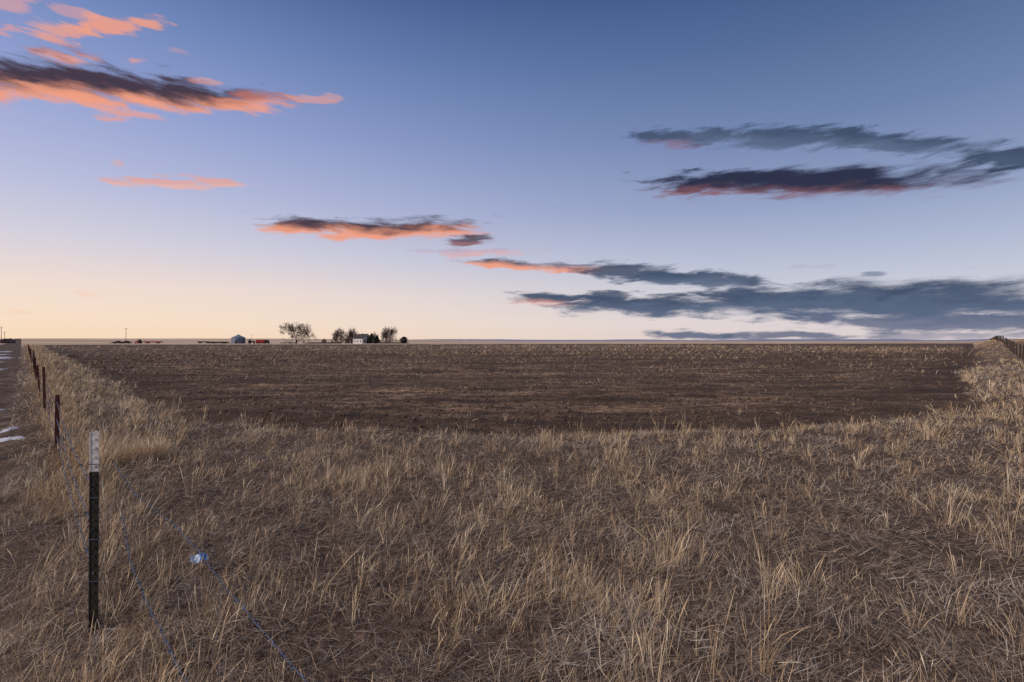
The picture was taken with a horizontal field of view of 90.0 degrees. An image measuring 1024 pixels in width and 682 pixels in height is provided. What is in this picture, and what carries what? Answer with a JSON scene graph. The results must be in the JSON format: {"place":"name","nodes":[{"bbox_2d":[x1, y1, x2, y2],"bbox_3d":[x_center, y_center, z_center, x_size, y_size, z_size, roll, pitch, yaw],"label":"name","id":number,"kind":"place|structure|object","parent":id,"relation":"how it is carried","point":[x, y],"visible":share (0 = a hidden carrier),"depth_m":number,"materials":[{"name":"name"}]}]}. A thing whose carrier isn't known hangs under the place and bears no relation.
{"place":"outdoors","nodes":[
{"label":"outdoors","id":0,"kind":"place"},
{"bbox_2d":[0,363,27,599],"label":"track grass","id":1,"kind":"structure","parent":0,"point":[12,507],"depth_m":4.75,"materials":[{"name":"plant"}]},
{"bbox_2d":[0,347,296,681],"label":"tall fence grass","id":2,"kind":"structure","parent":0,"point":[45,416],"depth_m":5.19,"materials":[{"name":"plant"}]},
{"bbox_2d":[112,459,306,681],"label":"barbed wire","id":3,"kind":"object","parent":2,"relation":"on","point":[266,635],"visible":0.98,"depth_m":3.29,"materials":[{"name":"grey metal"}]},
{"bbox_2d":[0,338,1023,681],"bbox_3d":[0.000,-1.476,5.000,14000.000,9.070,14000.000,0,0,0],"label":"ground","id":4,"kind":"structure","parent":0,"point":[914,404],"depth_m":5.63,"materials":[{"name":"soil"}]},
{"bbox_2d":[0,427,18,432],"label":"snow patch","id":5,"kind":"object","parent":4,"relation":"on","point":[5,430],"visible":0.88,"depth_m":10.23,"materials":[{"name":"white snow"}]},
{"bbox_2d":[0,436,25,441],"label":"snow patch","id":6,"kind":"object","parent":4,"relation":"on","point":[4,439],"visible":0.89,"depth_m":9.24,"materials":[{"name":"white snow"}]},
{"bbox_2d":[34,358,36,379],"bbox_3d":[-19.250,1.232,20.705,0.130,1.130,0.064,0,0,2],"label":"fence post","id":7,"kind":"object","parent":4,"relation":"on","point":[35,368],"visible":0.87,"depth_m":20.70,"materials":[{"name":"metal"}]},
{"bbox_2d":[36,365,40,392],"bbox_3d":[-15.062,1.292,16.300,0.055,1.050,0.058,-4,2,-25],"label":"fence post","id":8,"kind":"object","parent":4,"relation":"on","point":[38,378],"visible":0.8,"depth_m":16.28,"materials":[{"name":"metal"}]},
{"bbox_2d":[42,367,46,411],"bbox_3d":[-10.867,1.170,11.905,0.055,1.137,0.058,-1,1,-25],"label":"fence post","id":9,"kind":"object","parent":4,"relation":"on","point":[44,386],"visible":0.89,"depth_m":11.89,"materials":[{"name":"metal"}]},
{"bbox_2d":[54,395,59,458],"bbox_3d":[-6.686,1.292,7.527,0.055,1.000,0.058,0,-2,-34],"label":"fence post","id":10,"kind":"object","parent":4,"relation":"on","point":[57,413],"visible":0.71,"depth_m":7.51,"materials":[{"name":"metal"}]},
{"bbox_2d":[88,431,98,631],"bbox_3d":[-2.511,1.165,3.082,0.050,1.240,0.053,0,0,-20],"label":"fence post","id":11,"kind":"object","parent":4,"relation":"on","point":[93,539],"visible":0.91,"depth_m":3.07,"materials":[{"name":"metal"}]},
{"bbox_2d":[24,344,199,471],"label":"margin grass","id":12,"kind":"structure","parent":4,"relation":"on","point":[136,450],"depth_m":8.55,"materials":[{"name":"plant"}]},
{"bbox_2d":[120,515,186,681],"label":"barbed wire","id":13,"kind":"object","parent":4,"relation":"on","point":[157,622],"visible":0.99,"depth_m":3.02,"materials":[{"name":"grey metal"}]},
{"bbox_2d":[143,341,163,343],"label":"flatbed trailer","id":14,"kind":"object","parent":4,"relation":"on","point":[153,341],"visible":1,"depth_m":350.85,"materials":[{"name":"red paint"}]},
{"bbox_2d":[190,553,208,562],"bbox_3d":[-2.348,1.621,3.846,0.122,0.051,0.075,7,25,-34],"label":"plastic wrapper","id":15,"kind":"object","parent":4,"relation":"on","point":[197,559],"visible":0.85,"depth_m":3.84,"materials":[{"name":"plastic"}]},
{"bbox_2d":[3,342,408,343],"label":"scrub bushes","id":16,"kind":"object","parent":4,"relation":"on","point":[295,342],"visible":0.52,"depth_m":351.27,"materials":[{"name":"plant"}]},
{"bbox_2d":[210,341,230,343],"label":"farm implement","id":17,"kind":"object","parent":4,"relation":"on","point":[214,342],"visible":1,"depth_m":349.66,"materials":[{"name":"metal"}]},
{"bbox_2d":[231,334,245,343],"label":"grain bin","id":18,"kind":"object","parent":4,"relation":"on","point":[238,339],"visible":1,"depth_m":336.90,"materials":[{"name":"metal"}]},
{"bbox_2d":[279,322,316,343],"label":"bare tree","id":19,"kind":"object","parent":4,"relation":"on","point":[294,335],"visible":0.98,"depth_m":340.91,"materials":[{"name":"brown plant"}]},
{"bbox_2d":[330,328,349,343],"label":"bare tree","id":20,"kind":"object","parent":4,"relation":"on","point":[336,338],"visible":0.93,"depth_m":347.15,"materials":[{"name":"brown plant"}]},
{"bbox_2d":[345,329,358,343],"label":"bare tree","id":21,"kind":"object","parent":4,"relation":"on","point":[350,336],"visible":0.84,"depth_m":351.32,"materials":[{"name":"brown plant"}]},
{"bbox_2d":[352,333,370,343],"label":"farmhouse","id":22,"kind":"object","parent":4,"relation":"on","point":[360,338],"visible":0.74,"depth_m":340.74,"materials":[{"name":"wood"}]},
{"bbox_2d":[366,333,376,343],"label":"juniper tree","id":23,"kind":"object","parent":4,"relation":"on","point":[371,336],"visible":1,"depth_m":336.06,"materials":[{"name":"green plant"}]},
{"bbox_2d":[377,327,397,343],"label":"bare tree","id":24,"kind":"object","parent":4,"relation":"on","point":[386,335],"visible":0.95,"depth_m":342.44,"materials":[{"name":"brown plant"}]},
{"bbox_2d":[399,336,407,342],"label":"juniper tree","id":25,"kind":"object","parent":4,"relation":"on","point":[403,339],"visible":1,"depth_m":336.44,"materials":[{"name":"green plant"}]},
{"bbox_2d":[43,343,974,439],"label":"field stubble","id":26,"kind":"object","parent":4,"relation":"on","point":[635,352],"visible":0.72,"depth_m":55.98,"materials":[{"name":"brown plant"}]},
{"bbox_2d":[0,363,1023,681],"bbox_3d":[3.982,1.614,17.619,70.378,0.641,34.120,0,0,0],"label":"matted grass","id":27,"kind":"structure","parent":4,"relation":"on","point":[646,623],"depth_m":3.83,"materials":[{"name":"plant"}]},
{"bbox_2d":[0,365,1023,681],"bbox_3d":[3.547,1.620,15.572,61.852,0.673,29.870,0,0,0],"label":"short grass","id":28,"kind":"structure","parent":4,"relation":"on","point":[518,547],"depth_m":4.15,"materials":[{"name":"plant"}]},
{"bbox_2d":[60,350,984,440],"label":"soil clods","id":29,"kind":"object","parent":4,"relation":"on","point":[475,405],"visible":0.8,"depth_m":23.79,"materials":[{"name":"brown soil"}]},
{"bbox_2d":[925,339,1023,423],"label":"bank grass","id":30,"kind":"structure","parent":4,"relation":"on","point":[982,353],"depth_m":36.28,"materials":[{"name":"plant"}]},
{"bbox_2d":[989,335,1023,359],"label":"bank fence","id":31,"kind":"object","parent":4,"relation":"on","point":[1009,345],"visible":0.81,"depth_m":60.97,"materials":[{"name":"brown wood"}]},
{"bbox_2d":[0,358,1023,681],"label":"dry grass","id":32,"kind":"structure","parent":0,"point":[504,546],"depth_m":4.75,"materials":[{"name":"plant"}]},
{"bbox_2d":[0,0,1023,339],"label":"sky","id":33,"kind":"structure","parent":0,"point":[424,169],"materials":[{"name":"blue"}]},
{"bbox_2d":[415,339,988,340],"bbox_3d":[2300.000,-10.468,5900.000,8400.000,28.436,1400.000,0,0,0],"label":"distant hills","id":34,"kind":"structure","parent":0,"point":[719,340],"depth_m":5424.60,"materials":[{"name":"brown plant"}]},
{"bbox_3d":[-31.748,1.162,33.929,0.055,1.147,0.058,3,-3,-43],"label":"fence t-post","id":35,"kind":"object","parent":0,"visible":0},
{"bbox_2d":[32,357,93,573],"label":"barbed wire fence","id":36,"kind":"object","parent":35,"relation":"attached to","point":[59,449],"visible":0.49,"depth_m":4.90,"materials":[{"name":"grey metal"}]}
]}

